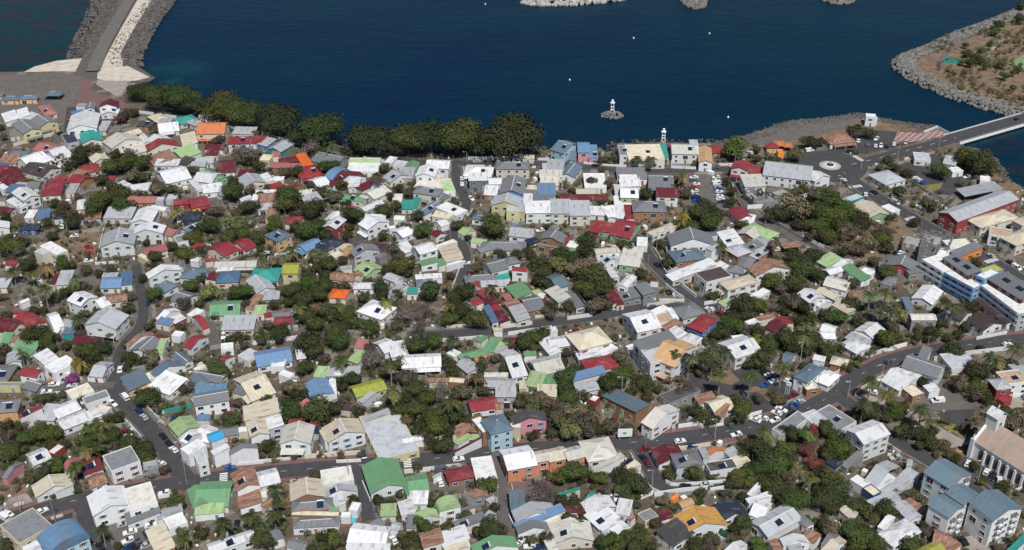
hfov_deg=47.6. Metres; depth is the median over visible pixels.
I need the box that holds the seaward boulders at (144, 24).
[121,0,175,66]
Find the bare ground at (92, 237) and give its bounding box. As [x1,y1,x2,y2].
[56,228,101,263]
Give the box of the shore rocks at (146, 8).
[108,0,165,65]
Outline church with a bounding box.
[966,404,1023,487]
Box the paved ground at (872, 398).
[858,394,885,404]
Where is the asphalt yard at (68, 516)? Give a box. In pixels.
[47,508,76,523]
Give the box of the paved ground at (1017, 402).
[1009,397,1023,409]
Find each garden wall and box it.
[13,501,23,506]
[51,514,62,519]
[123,418,138,435]
[135,474,146,478]
[139,110,153,114]
[145,105,173,109]
[146,405,163,425]
[158,493,169,498]
[255,457,290,461]
[261,132,282,139]
[304,450,360,458]
[361,148,391,155]
[404,464,456,473]
[407,326,434,330]
[440,335,481,341]
[446,323,480,327]
[467,165,494,167]
[468,156,495,159]
[508,325,551,334]
[535,312,568,317]
[538,432,582,437]
[583,162,615,165]
[591,169,608,173]
[640,473,659,491]
[659,298,684,301]
[663,491,698,495]
[665,283,683,298]
[672,163,690,165]
[678,420,706,427]
[679,442,710,449]
[694,172,721,173]
[707,489,730,493]
[728,410,761,417]
[751,526,757,535]
[759,209,775,223]
[776,221,802,235]
[785,235,805,248]
[785,394,801,403]
[802,235,823,247]
[824,245,855,259]
[855,374,883,393]
[873,342,905,355]
[887,443,900,453]
[908,455,927,468]
[917,336,943,343]
[933,350,976,360]
[975,476,991,489]
[976,346,1009,353]
[996,329,1008,332]
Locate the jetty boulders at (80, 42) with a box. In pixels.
[66,0,117,58]
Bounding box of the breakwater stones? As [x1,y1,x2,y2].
[822,0,855,4]
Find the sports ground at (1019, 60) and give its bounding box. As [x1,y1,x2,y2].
[1010,55,1023,68]
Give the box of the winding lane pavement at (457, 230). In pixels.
[443,166,473,281]
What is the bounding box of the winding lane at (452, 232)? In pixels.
[445,165,470,282]
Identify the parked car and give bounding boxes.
[3,509,13,517]
[36,507,48,513]
[41,389,51,393]
[48,381,59,386]
[66,382,77,387]
[69,233,78,237]
[83,244,92,248]
[84,258,93,262]
[94,542,104,549]
[108,399,117,406]
[116,521,127,528]
[117,365,122,372]
[120,428,131,433]
[121,535,133,544]
[122,528,137,535]
[122,542,134,549]
[131,542,142,549]
[133,534,141,543]
[134,407,143,414]
[139,413,148,420]
[140,541,151,549]
[141,529,147,538]
[144,522,157,528]
[145,473,159,481]
[158,432,167,439]
[158,460,166,465]
[158,489,170,494]
[165,439,174,446]
[168,446,178,453]
[221,332,225,339]
[224,464,235,470]
[233,519,240,528]
[360,449,366,458]
[389,535,398,544]
[437,478,443,486]
[452,456,464,462]
[517,539,524,547]
[523,542,535,549]
[527,479,538,486]
[533,544,545,549]
[535,227,544,232]
[620,458,631,465]
[638,445,651,451]
[638,453,647,461]
[644,460,651,467]
[648,304,658,308]
[674,438,686,443]
[679,483,691,487]
[685,443,697,448]
[699,481,713,486]
[704,306,714,311]
[724,421,734,427]
[730,430,742,437]
[748,416,761,423]
[757,415,768,421]
[759,381,770,387]
[760,369,770,374]
[764,372,773,377]
[768,378,779,383]
[769,416,780,423]
[770,410,782,415]
[771,373,780,377]
[775,406,787,412]
[783,404,794,410]
[787,392,798,398]
[789,401,800,407]
[794,398,805,403]
[808,503,820,511]
[867,389,878,394]
[884,358,894,364]
[889,454,901,460]
[957,535,969,545]
[964,459,970,467]
[975,345,986,349]
[983,468,990,475]
[987,253,995,257]
[988,471,997,481]
[996,475,1002,483]
[1002,342,1012,345]
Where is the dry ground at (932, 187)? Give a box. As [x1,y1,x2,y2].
[922,183,941,191]
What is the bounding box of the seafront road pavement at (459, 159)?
[144,107,763,174]
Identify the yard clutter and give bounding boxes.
[0,150,1023,549]
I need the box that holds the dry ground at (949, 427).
[937,416,968,437]
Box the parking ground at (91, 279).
[64,265,100,286]
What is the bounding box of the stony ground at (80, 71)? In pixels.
[74,0,164,80]
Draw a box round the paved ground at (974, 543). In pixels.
[965,535,991,549]
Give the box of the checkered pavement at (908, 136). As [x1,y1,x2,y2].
[894,130,945,142]
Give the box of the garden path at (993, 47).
[988,34,1022,61]
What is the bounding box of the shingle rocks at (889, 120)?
[715,112,936,144]
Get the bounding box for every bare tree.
[12,244,25,257]
[229,143,257,165]
[299,139,319,157]
[360,347,383,370]
[392,304,413,323]
[409,308,425,320]
[411,316,427,331]
[412,300,433,317]
[428,382,445,401]
[437,381,450,392]
[525,488,546,501]
[530,480,556,500]
[540,491,556,504]
[769,303,778,312]
[957,176,967,186]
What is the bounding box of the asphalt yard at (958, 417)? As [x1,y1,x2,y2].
[937,409,973,425]
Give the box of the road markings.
[74,140,997,500]
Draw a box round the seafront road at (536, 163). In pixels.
[140,108,763,172]
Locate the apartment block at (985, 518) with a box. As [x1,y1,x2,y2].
[920,458,1023,546]
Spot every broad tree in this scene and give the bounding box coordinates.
[419,280,440,302]
[722,135,749,158]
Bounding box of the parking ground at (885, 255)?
[877,246,927,283]
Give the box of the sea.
[0,0,1023,186]
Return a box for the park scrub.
[925,14,1023,110]
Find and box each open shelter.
[43,91,63,99]
[774,140,783,149]
[781,142,792,147]
[781,241,801,251]
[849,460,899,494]
[956,181,1002,200]
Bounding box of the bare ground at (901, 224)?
[782,195,913,273]
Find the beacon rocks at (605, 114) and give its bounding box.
[601,110,623,119]
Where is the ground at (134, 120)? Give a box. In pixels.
[0,58,1023,549]
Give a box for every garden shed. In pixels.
[0,197,6,205]
[2,462,24,484]
[18,298,30,309]
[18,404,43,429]
[53,328,61,341]
[62,328,76,339]
[96,405,112,419]
[146,458,159,474]
[171,330,185,343]
[177,259,185,271]
[190,257,201,267]
[204,258,213,267]
[211,443,230,467]
[221,342,233,355]
[228,444,258,465]
[264,312,272,322]
[270,529,284,548]
[272,312,290,322]
[273,176,284,184]
[278,370,294,382]
[286,538,306,549]
[288,184,300,190]
[288,417,304,423]
[310,419,319,425]
[330,250,343,262]
[339,243,353,258]
[340,265,351,272]
[340,403,356,417]
[349,502,361,517]
[428,378,448,387]
[432,472,441,483]
[448,377,465,389]
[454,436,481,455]
[461,493,474,506]
[473,336,479,347]
[476,335,487,347]
[485,510,496,524]
[486,495,496,506]
[493,327,502,336]
[496,156,509,161]
[519,380,525,394]
[523,351,536,361]
[546,326,557,336]
[557,487,580,499]
[596,517,618,535]
[622,460,640,473]
[625,343,632,350]
[626,376,632,386]
[627,514,635,526]
[637,508,657,527]
[650,281,658,298]
[670,493,678,503]
[676,497,694,512]
[707,447,725,460]
[724,540,747,549]
[744,318,760,332]
[747,482,760,497]
[776,149,783,157]
[812,354,825,365]
[824,458,842,472]
[838,505,857,519]
[906,459,912,467]
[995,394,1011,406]
[1007,364,1018,369]
[1017,365,1023,372]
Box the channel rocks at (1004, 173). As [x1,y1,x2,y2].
[956,136,1023,189]
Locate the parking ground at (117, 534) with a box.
[108,526,152,549]
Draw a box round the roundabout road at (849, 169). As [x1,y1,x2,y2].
[793,151,866,180]
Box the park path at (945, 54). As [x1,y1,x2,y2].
[936,31,983,61]
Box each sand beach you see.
[25,58,81,71]
[97,0,149,80]
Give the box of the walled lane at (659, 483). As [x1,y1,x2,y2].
[631,445,725,491]
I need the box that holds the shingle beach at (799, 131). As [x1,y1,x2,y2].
[743,114,862,145]
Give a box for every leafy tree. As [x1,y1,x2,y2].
[0,236,27,255]
[0,441,20,460]
[16,428,36,443]
[17,255,37,271]
[22,323,47,343]
[23,468,40,483]
[26,422,52,441]
[31,458,54,480]
[37,330,55,348]
[43,424,63,441]
[48,454,64,473]
[55,254,70,270]
[62,215,81,229]
[69,144,89,165]
[72,341,97,357]
[73,430,92,444]
[81,193,108,216]
[83,345,101,356]
[86,190,110,201]
[90,339,111,353]
[100,158,118,174]
[103,426,122,443]
[105,183,131,198]
[112,153,138,172]
[112,194,129,211]
[115,431,139,449]
[130,154,150,171]
[132,387,161,407]
[132,436,156,460]
[139,452,155,463]
[144,286,163,299]
[144,385,160,399]
[146,251,162,261]
[164,494,186,506]
[174,244,195,263]
[181,279,200,292]
[182,231,203,244]
[198,282,224,299]
[201,215,222,232]
[206,358,229,374]
[218,183,244,201]
[218,226,237,241]
[221,410,241,427]
[222,214,248,231]
[229,283,254,299]
[233,200,261,215]
[233,227,253,238]
[248,230,265,245]
[249,529,272,548]
[251,520,268,531]
[265,214,282,230]
[268,324,289,342]
[270,195,294,214]
[274,185,303,201]
[280,398,301,420]
[284,281,302,294]
[291,328,322,351]
[292,219,322,239]
[292,289,315,306]
[293,360,315,376]
[294,306,316,322]
[297,394,333,425]
[298,197,322,219]
[299,274,318,291]
[303,344,324,359]
[304,316,327,331]
[306,283,327,301]
[310,217,326,230]
[312,145,328,154]
[316,159,340,170]
[317,229,334,239]
[317,277,334,291]
[317,302,341,321]
[318,256,338,269]
[322,190,343,203]
[322,320,344,344]
[325,331,350,350]
[325,400,343,415]
[326,528,341,548]
[333,321,350,332]
[338,305,356,320]
[339,371,362,385]
[340,205,363,222]
[341,316,364,327]
[361,318,382,335]
[370,280,388,289]
[373,203,393,214]
[388,240,399,253]
[388,256,410,274]
[390,401,407,414]
[401,331,428,353]
[401,379,429,395]
[402,400,428,416]
[412,221,432,237]
[413,515,432,532]
[415,390,437,405]
[421,405,436,420]
[423,413,448,435]
[425,331,443,349]
[431,435,454,452]
[433,402,450,421]
[437,310,460,325]
[447,290,464,303]
[448,300,478,318]
[449,403,465,422]
[453,282,476,301]
[462,310,491,327]
[475,475,498,491]
[478,210,506,236]
[478,513,503,538]
[516,331,534,349]
[523,394,540,409]
[524,329,543,342]
[534,264,552,277]
[546,468,567,484]
[547,256,567,272]
[548,245,570,260]
[551,460,593,482]
[552,365,576,388]
[556,381,574,395]
[556,388,579,403]
[556,417,581,439]
[560,512,584,521]
[566,250,579,263]
[571,277,595,295]
[572,261,607,285]
[575,231,595,247]
[588,471,609,484]
[591,274,616,294]
[593,531,616,549]
[596,373,618,394]
[609,367,634,381]
[610,533,625,549]
[611,464,629,483]
[612,483,632,498]
[619,361,635,374]
[621,473,647,494]
[621,527,644,540]
[626,539,644,549]
[628,467,638,482]
[632,531,653,546]
[635,374,654,393]
[679,220,699,229]
[681,204,711,221]
[683,463,706,480]
[695,198,719,216]
[699,213,721,231]
[709,326,733,339]
[712,208,725,216]
[717,314,734,328]
[728,292,756,311]
[728,468,747,482]
[732,317,746,333]
[732,396,752,416]
[732,475,755,489]
[733,513,752,529]
[739,309,757,319]
[741,437,769,456]
[741,461,757,475]
[747,458,772,476]
[749,441,778,466]
[749,537,768,549]
[750,346,776,365]
[752,296,768,314]
[756,475,784,496]
[759,334,778,351]
[759,451,789,475]
[761,270,783,288]
[765,205,790,221]
[773,439,797,457]
[773,482,797,505]
[775,325,799,345]
[781,449,802,469]
[782,270,810,291]
[782,489,811,509]
[783,247,804,260]
[783,258,816,277]
[784,424,802,441]
[786,147,803,160]
[798,136,820,147]
[801,247,823,262]
[803,331,823,346]
[805,268,824,281]
[806,218,829,229]
[807,199,828,219]
[809,486,840,509]
[810,185,833,194]
[816,227,839,244]
[816,468,836,486]
[818,339,839,354]
[818,419,836,439]
[819,205,849,223]
[820,189,842,207]
[820,446,837,460]
[822,435,852,460]
[822,478,852,495]
[823,310,849,325]
[828,216,850,234]
[833,198,857,219]
[834,491,852,507]
[837,516,861,537]
[847,208,869,220]
[847,501,873,514]
[847,525,875,549]
[851,217,868,232]
[857,400,882,419]
[865,529,887,549]
[871,231,894,244]
[873,497,895,517]
[874,329,900,348]
[877,262,896,278]
[883,400,905,418]
[898,535,920,549]
[905,421,928,440]
[926,163,951,179]
[943,340,965,355]
[954,146,978,165]
[959,59,966,66]
[962,358,991,379]
[963,49,971,55]
[963,148,993,174]
[965,60,976,66]
[967,376,987,393]
[969,53,979,59]
[975,56,984,63]
[978,160,999,173]
[980,62,989,69]
[989,27,999,34]
[993,20,1005,26]
[996,61,1007,68]
[999,72,1010,80]
[999,406,1016,418]
[1013,12,1023,23]
[1013,66,1021,72]
[1016,0,1023,9]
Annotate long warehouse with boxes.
[937,190,1019,233]
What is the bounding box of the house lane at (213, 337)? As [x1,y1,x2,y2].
[204,316,220,349]
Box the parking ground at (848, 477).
[842,474,856,494]
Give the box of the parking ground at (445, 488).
[428,482,463,492]
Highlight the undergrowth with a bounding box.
[0,147,1023,549]
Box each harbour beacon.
[609,99,614,114]
[660,128,665,142]
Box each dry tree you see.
[123,165,139,183]
[142,349,158,364]
[148,181,164,195]
[258,254,277,268]
[275,252,293,265]
[281,380,305,395]
[307,247,329,264]
[308,301,328,316]
[399,368,421,385]
[451,384,472,399]
[535,391,554,409]
[547,406,566,428]
[561,402,588,415]
[565,262,580,276]
[566,409,592,431]
[573,254,597,267]
[584,296,607,313]
[584,409,601,423]
[601,417,619,434]
[777,193,814,221]
[785,293,801,310]
[788,460,806,479]
[805,188,826,200]
[820,518,840,534]
[836,221,860,241]
[839,240,863,255]
[858,232,881,249]
[952,373,969,391]
[1004,408,1023,429]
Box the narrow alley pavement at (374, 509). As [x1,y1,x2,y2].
[353,474,378,521]
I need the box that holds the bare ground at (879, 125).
[873,121,918,131]
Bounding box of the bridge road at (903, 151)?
[859,136,956,164]
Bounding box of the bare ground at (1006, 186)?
[950,147,1023,197]
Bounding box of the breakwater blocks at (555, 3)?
[520,0,624,6]
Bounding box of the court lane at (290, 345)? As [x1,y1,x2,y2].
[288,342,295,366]
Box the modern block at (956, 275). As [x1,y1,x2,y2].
[920,252,1023,330]
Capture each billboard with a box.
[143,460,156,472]
[618,429,632,439]
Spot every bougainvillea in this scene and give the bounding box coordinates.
[63,372,79,383]
[766,241,776,252]
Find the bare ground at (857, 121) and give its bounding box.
[784,119,863,143]
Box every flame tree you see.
[114,113,126,124]
[337,452,345,458]
[573,507,584,515]
[574,470,592,481]
[797,441,817,455]
[801,455,823,469]
[808,423,818,434]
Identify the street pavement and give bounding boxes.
[0,330,1023,530]
[62,107,66,125]
[72,512,114,549]
[105,374,195,473]
[109,263,151,369]
[407,301,690,336]
[630,232,722,318]
[840,394,987,489]
[848,182,1023,274]
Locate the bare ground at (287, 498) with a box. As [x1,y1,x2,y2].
[282,484,290,507]
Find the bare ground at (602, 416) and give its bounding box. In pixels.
[543,404,605,433]
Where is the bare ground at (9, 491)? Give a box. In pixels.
[0,478,26,501]
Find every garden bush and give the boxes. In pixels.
[70,446,78,452]
[73,487,81,492]
[112,541,121,549]
[160,402,172,409]
[172,412,181,418]
[231,526,244,534]
[284,507,290,514]
[370,407,380,411]
[387,497,397,505]
[395,490,403,497]
[396,530,405,538]
[406,529,417,536]
[426,347,434,353]
[632,499,641,507]
[635,523,645,533]
[656,497,668,504]
[667,503,678,510]
[690,494,698,503]
[694,497,703,505]
[703,531,715,538]
[706,474,717,478]
[724,416,733,421]
[738,527,750,535]
[809,517,818,525]
[853,360,862,367]
[918,520,927,527]
[933,450,942,456]
[977,478,984,484]
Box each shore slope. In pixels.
[81,1,993,159]
[895,64,1017,113]
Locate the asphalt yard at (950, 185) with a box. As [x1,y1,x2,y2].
[899,154,976,194]
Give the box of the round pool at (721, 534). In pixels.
[717,528,732,540]
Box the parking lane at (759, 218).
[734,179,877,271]
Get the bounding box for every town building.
[66,110,111,138]
[359,408,423,461]
[453,413,520,451]
[617,143,668,168]
[632,329,677,366]
[639,339,695,383]
[748,161,812,187]
[840,420,890,473]
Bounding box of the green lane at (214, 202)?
[212,199,228,219]
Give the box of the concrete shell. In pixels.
[901,230,953,263]
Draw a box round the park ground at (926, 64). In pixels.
[910,19,1023,110]
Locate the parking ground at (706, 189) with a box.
[685,174,737,208]
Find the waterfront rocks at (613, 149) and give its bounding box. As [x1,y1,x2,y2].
[216,113,714,153]
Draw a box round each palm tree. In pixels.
[5,266,20,283]
[15,349,29,367]
[24,270,38,286]
[34,284,53,308]
[38,262,54,278]
[66,461,83,482]
[68,275,83,289]
[70,314,88,328]
[70,357,88,375]
[79,445,102,460]
[81,423,103,438]
[84,441,107,454]
[89,429,107,442]
[90,417,108,436]
[94,524,111,546]
[170,207,183,219]
[174,533,190,549]
[212,517,238,539]
[240,508,266,527]
[264,510,287,528]
[266,483,286,501]
[268,499,285,510]
[284,246,299,260]
[292,304,307,321]
[325,141,339,153]
[329,302,344,319]
[330,355,348,372]
[371,172,384,186]
[378,297,392,311]
[381,360,397,384]
[383,385,404,407]
[440,279,452,294]
[440,300,455,312]
[441,397,461,423]
[445,335,461,349]
[465,371,487,389]
[485,284,497,296]
[630,156,643,166]
[644,156,657,170]
[670,349,681,358]
[674,172,688,184]
[675,217,687,227]
[676,211,689,223]
[681,353,698,378]
[697,351,710,377]
[703,342,719,364]
[703,354,721,380]
[710,371,728,395]
[715,243,727,259]
[715,348,734,370]
[742,370,760,397]
[748,333,760,342]
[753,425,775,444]
[760,209,771,223]
[767,237,782,257]
[770,359,792,386]
[790,184,804,193]
[794,331,813,348]
[796,426,814,442]
[797,321,814,331]
[799,473,821,493]
[851,398,872,423]
[859,375,880,398]
[861,291,878,315]
[874,300,888,322]
[876,288,893,307]
[876,388,898,415]
[882,306,899,330]
[891,305,909,329]
[909,404,930,426]
[916,417,935,431]
[938,298,956,318]
[943,304,961,328]
[981,351,999,371]
[986,355,1005,373]
[1002,342,1023,361]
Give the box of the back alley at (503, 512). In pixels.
[492,452,523,549]
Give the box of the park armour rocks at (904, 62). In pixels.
[890,7,1023,116]
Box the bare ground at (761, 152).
[750,145,791,156]
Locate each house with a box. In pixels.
[0,154,21,166]
[0,162,43,197]
[0,316,23,335]
[0,350,22,392]
[0,398,23,422]
[0,507,51,549]
[1,107,29,126]
[6,187,40,213]
[9,119,43,143]
[9,150,51,166]
[10,310,63,332]
[10,336,41,353]
[15,346,58,368]
[19,111,39,118]
[19,355,78,383]
[21,162,60,181]
[21,380,47,395]
[22,518,91,549]
[25,444,65,468]
[30,114,58,134]
[31,457,81,502]
[32,142,62,152]
[34,241,69,264]
[36,403,102,435]
[38,104,57,118]
[42,175,67,200]
[43,146,72,164]
[48,270,74,290]
[52,399,81,418]
[61,133,79,148]
[65,174,94,197]
[66,291,111,316]
[66,383,94,402]
[71,334,102,346]
[77,198,87,213]
[78,162,101,176]
[79,127,102,145]
[79,210,102,224]
[80,446,142,483]
[82,390,110,410]
[84,307,129,340]
[86,472,107,491]
[86,485,160,527]
[89,361,113,382]
[100,227,137,256]
[100,271,133,292]
[102,132,140,155]
[103,207,136,223]
[105,293,127,307]
[106,128,142,138]
[117,180,152,193]
[120,368,150,396]
[122,133,150,156]
[123,481,183,523]
[125,332,169,359]
[126,194,165,207]
[129,205,159,229]
[134,221,176,243]
[136,113,167,131]
[137,243,168,266]
[145,134,179,155]
[145,264,181,287]
[145,513,188,549]
[146,360,187,400]
[149,149,176,169]
[152,280,178,297]
[154,159,180,170]
[156,166,191,187]
[157,118,179,136]
[168,414,211,441]
[170,290,197,309]
[173,114,206,130]
[173,143,201,166]
[173,196,210,210]
[176,211,203,224]
[179,267,208,284]
[180,131,197,147]
[180,425,238,449]
[186,480,233,521]
[188,169,227,195]
[190,364,227,393]
[191,388,229,415]
[196,122,229,143]
[198,114,220,121]
[202,182,222,197]
[204,270,240,288]
[206,529,255,549]
[207,241,238,260]
[209,300,241,321]
[214,260,257,272]
[218,159,235,176]
[221,314,256,335]
[228,135,260,152]
[230,467,280,502]
[231,238,256,255]
[232,126,257,137]
[232,371,275,404]
[237,169,273,190]
[237,346,292,372]
[237,488,276,514]
[238,397,282,445]
[246,274,279,304]
[251,192,279,214]
[251,267,281,285]
[264,228,292,251]
[265,414,320,457]
[268,139,294,161]
[271,162,305,172]
[278,156,298,162]
[281,263,300,283]
[289,477,357,501]
[291,493,345,522]
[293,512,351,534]
[295,152,349,169]
[296,238,319,256]
[297,164,322,184]
[299,188,322,201]
[299,366,336,412]
[307,176,329,189]
[314,236,344,255]
[319,418,365,451]
[320,465,353,489]
[323,216,346,237]
[325,166,349,179]
[326,366,360,382]
[328,288,349,303]
[329,170,366,192]
[329,272,374,293]
[331,194,365,206]
[346,518,402,549]
[347,163,380,176]
[348,236,367,246]
[349,158,380,163]
[349,243,386,266]
[349,378,386,406]
[353,261,382,281]
[355,179,376,193]
[356,299,396,323]
[357,215,395,240]
[359,182,391,202]
[361,457,429,498]
[364,214,385,218]
[373,338,393,358]
[377,240,411,258]
[379,170,407,186]
[388,340,441,372]
[397,498,415,521]
[406,508,443,534]
[409,490,428,509]
[412,185,450,204]
[412,197,440,219]
[412,242,437,271]
[413,174,445,188]
[415,163,437,182]
[419,528,443,549]
[426,159,451,178]
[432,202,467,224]
[435,239,459,257]
[435,495,475,524]
[437,251,463,271]
[439,178,455,196]
[441,511,484,549]
[443,535,518,549]
[444,455,497,488]
[446,340,507,361]
[453,423,476,448]
[456,357,479,379]
[463,166,493,180]
[464,272,509,290]
[467,386,515,417]
[468,172,488,190]
[470,236,539,257]
[480,279,532,301]
[481,295,509,328]
[483,258,508,275]
[484,345,527,392]
[488,175,536,202]
[491,192,525,221]
[495,162,529,178]
[499,445,550,482]
[503,288,545,316]
[508,226,534,241]
[508,303,530,326]
[508,489,552,522]
[509,409,546,435]
[513,503,578,532]
[515,507,619,549]
[524,200,550,223]
[526,336,564,392]
[533,194,553,200]
[536,230,571,251]
[537,183,555,198]
[537,384,556,402]
[539,169,562,181]
[540,176,559,189]
[542,159,564,170]
[544,285,570,307]
[546,274,568,290]
[546,326,617,365]
[546,446,566,472]
[550,140,577,163]
[550,199,569,223]
[560,194,607,205]
[561,163,582,181]
[564,436,624,473]
[566,290,584,313]
[568,200,604,225]
[571,354,618,384]
[574,379,599,399]
[575,173,606,194]
[577,142,589,161]
[580,492,632,521]
[588,388,649,422]
[593,244,643,271]
[599,219,640,242]
[604,274,654,310]
[612,200,666,222]
[613,184,638,205]
[616,167,644,180]
[622,309,687,340]
[637,172,673,187]
[641,404,680,439]
[646,223,676,240]
[648,181,670,195]
[650,302,706,324]
[651,443,681,469]
[655,187,678,206]
[655,312,671,325]
[655,499,748,549]
[658,382,717,407]
[661,314,717,336]
[665,227,720,260]
[665,258,728,285]
[668,248,706,268]
[670,139,698,163]
[670,446,709,479]
[694,266,731,293]
[698,145,722,171]
[704,395,733,422]
[704,446,750,476]
[710,228,764,253]
[715,274,758,299]
[717,335,761,369]
[724,244,751,261]
[727,206,751,222]
[730,159,750,179]
[737,226,759,242]
[737,256,790,285]
[739,174,767,204]
[739,214,779,247]
[749,500,813,549]
[755,196,781,207]
[755,313,794,334]
[767,185,793,199]
[772,411,808,440]
[779,528,821,549]
[792,363,823,391]
[797,288,831,311]
[801,365,840,396]
[801,404,856,433]
[809,170,830,187]
[814,252,842,269]
[816,287,842,302]
[820,133,856,148]
[821,532,846,549]
[823,266,850,296]
[834,259,874,286]
[840,331,872,359]
[843,193,864,203]
[854,199,899,222]
[854,322,885,343]
[861,467,920,509]
[867,170,905,188]
[877,500,923,549]
[878,255,925,279]
[880,345,931,403]
[901,354,945,397]
[906,313,936,331]
[911,285,943,309]
[918,529,961,549]
[936,241,983,259]
[937,304,972,324]
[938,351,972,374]
[941,238,969,254]
[966,312,1002,334]
[973,297,1011,328]
[980,264,1003,273]
[987,226,1011,246]
[987,369,1023,401]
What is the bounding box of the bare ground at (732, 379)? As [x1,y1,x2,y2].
[694,368,739,384]
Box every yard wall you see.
[13,132,53,145]
[69,229,99,232]
[95,260,118,264]
[96,227,104,261]
[115,422,130,427]
[127,359,169,372]
[207,341,238,350]
[236,461,263,465]
[253,335,297,344]
[336,459,360,462]
[362,480,370,501]
[452,266,459,287]
[501,321,531,327]
[515,347,529,374]
[567,313,591,319]
[574,290,589,308]
[640,490,653,498]
[647,299,674,306]
[654,485,707,496]
[659,255,695,297]
[665,479,725,485]
[671,166,695,168]
[688,416,702,428]
[704,299,719,304]
[708,423,723,426]
[710,486,724,489]
[747,193,806,208]
[779,223,818,249]
[883,342,906,351]
[897,150,936,163]
[910,179,942,199]
[923,126,949,133]
[976,331,1006,339]
[1012,393,1023,397]
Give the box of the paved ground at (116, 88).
[96,80,135,95]
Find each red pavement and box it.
[74,77,129,108]
[511,479,551,490]
[839,393,914,424]
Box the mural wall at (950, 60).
[943,57,959,63]
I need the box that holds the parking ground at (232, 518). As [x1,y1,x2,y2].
[205,515,238,532]
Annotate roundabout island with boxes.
[819,161,840,169]
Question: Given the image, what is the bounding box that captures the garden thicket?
[0,108,1023,549]
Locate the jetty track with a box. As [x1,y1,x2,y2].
[86,0,135,70]
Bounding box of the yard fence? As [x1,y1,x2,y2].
[151,404,190,414]
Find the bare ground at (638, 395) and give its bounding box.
[625,381,657,406]
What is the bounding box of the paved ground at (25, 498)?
[8,493,32,506]
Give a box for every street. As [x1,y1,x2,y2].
[0,334,1023,529]
[48,382,115,390]
[64,107,75,130]
[76,497,112,549]
[107,375,199,489]
[110,263,148,377]
[407,303,684,339]
[632,234,719,312]
[830,391,983,493]
[847,178,1023,281]
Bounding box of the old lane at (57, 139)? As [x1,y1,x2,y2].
[40,126,64,208]
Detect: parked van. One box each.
[0,511,10,521]
[12,278,19,283]
[119,392,129,400]
[434,465,448,472]
[614,492,618,501]
[691,194,701,198]
[712,180,721,184]
[715,310,724,316]
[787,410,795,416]
[805,147,814,151]
[890,198,899,204]
[930,396,945,403]
[1011,262,1021,270]
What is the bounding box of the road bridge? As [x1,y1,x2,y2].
[943,112,1023,143]
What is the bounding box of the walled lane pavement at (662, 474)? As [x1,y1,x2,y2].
[629,450,727,493]
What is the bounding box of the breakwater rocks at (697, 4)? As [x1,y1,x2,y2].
[680,0,707,9]
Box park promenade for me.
[926,56,1017,96]
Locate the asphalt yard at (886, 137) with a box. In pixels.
[827,131,916,153]
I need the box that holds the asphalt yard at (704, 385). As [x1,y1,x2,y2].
[688,367,799,417]
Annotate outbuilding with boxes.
[0,91,4,100]
[0,206,16,217]
[0,220,9,234]
[0,278,12,292]
[0,332,14,347]
[1,96,20,103]
[5,259,21,271]
[18,95,39,103]
[19,223,40,235]
[24,210,37,222]
[36,208,51,224]
[53,214,65,224]
[62,318,77,328]
[67,169,87,179]
[70,109,95,114]
[76,104,85,109]
[85,102,96,111]
[88,153,109,166]
[99,99,120,112]
[101,108,119,118]
[107,175,118,182]
[151,205,169,215]
[156,308,180,320]
[156,316,173,331]
[166,194,178,204]
[170,313,185,328]
[171,352,193,369]
[173,234,188,246]
[180,222,199,233]
[180,439,208,466]
[183,334,208,355]
[187,308,204,322]
[190,161,206,171]
[190,242,205,254]
[191,446,210,476]
[192,314,209,334]
[195,157,216,167]
[204,144,226,154]
[205,150,219,159]
[220,355,234,367]
[239,195,252,203]
[245,294,263,314]
[254,304,266,320]
[255,189,275,193]
[257,135,269,142]
[257,137,276,150]
[259,154,273,165]
[265,207,277,222]
[269,181,284,189]
[274,316,290,329]
[284,218,298,228]
[289,216,303,221]
[295,348,305,363]
[324,211,343,221]
[347,349,365,366]
[354,338,368,351]
[359,200,384,214]
[380,503,396,521]
[383,273,402,286]
[384,156,397,167]
[388,283,404,300]
[392,194,402,207]
[392,226,412,240]
[393,160,407,169]
[393,215,405,225]
[394,281,409,295]
[401,167,415,183]
[401,200,413,213]
[405,160,419,174]
[407,287,417,299]
[411,228,420,238]
[415,273,441,283]
[415,278,432,291]
[430,230,445,242]
[433,219,448,230]
[458,227,475,239]
[467,488,488,505]
[469,297,483,310]
[471,214,486,225]
[475,287,495,298]
[483,185,498,199]
[483,336,501,355]
[502,256,520,270]
[512,154,534,163]
[512,267,527,281]
[565,240,578,251]
[587,221,605,237]
[589,144,597,162]
[601,205,615,221]
[605,292,618,309]
[606,267,619,283]
[609,520,630,534]
[618,179,640,188]
[636,237,647,251]
[683,333,702,350]
[718,298,733,311]
[727,264,743,277]
[745,491,771,509]
[749,247,770,259]
[750,288,769,300]
[765,143,778,152]
[781,351,795,369]
[817,331,835,344]
[820,323,836,332]
[829,356,848,371]
[831,300,855,319]
[847,291,862,304]
[864,113,875,126]
[880,276,897,290]
[901,297,914,314]
[905,497,925,514]
[912,152,930,165]
[943,155,958,167]
[946,166,962,176]
[979,175,989,183]
[1007,534,1023,549]
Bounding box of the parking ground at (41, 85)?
[0,74,81,120]
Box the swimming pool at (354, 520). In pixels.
[340,517,359,527]
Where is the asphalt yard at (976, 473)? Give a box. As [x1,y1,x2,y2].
[955,457,1011,491]
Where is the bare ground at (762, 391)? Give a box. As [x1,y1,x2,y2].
[733,386,783,405]
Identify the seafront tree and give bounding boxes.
[122,81,152,100]
[140,82,172,107]
[160,83,203,111]
[178,95,205,115]
[192,87,244,121]
[221,100,263,126]
[255,101,301,136]
[285,127,311,145]
[294,111,345,145]
[337,122,389,153]
[374,130,405,154]
[384,123,429,154]
[406,118,453,154]
[428,115,482,154]
[465,132,496,156]
[476,111,546,161]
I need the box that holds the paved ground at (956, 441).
[909,412,968,447]
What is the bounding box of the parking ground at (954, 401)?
[899,385,974,410]

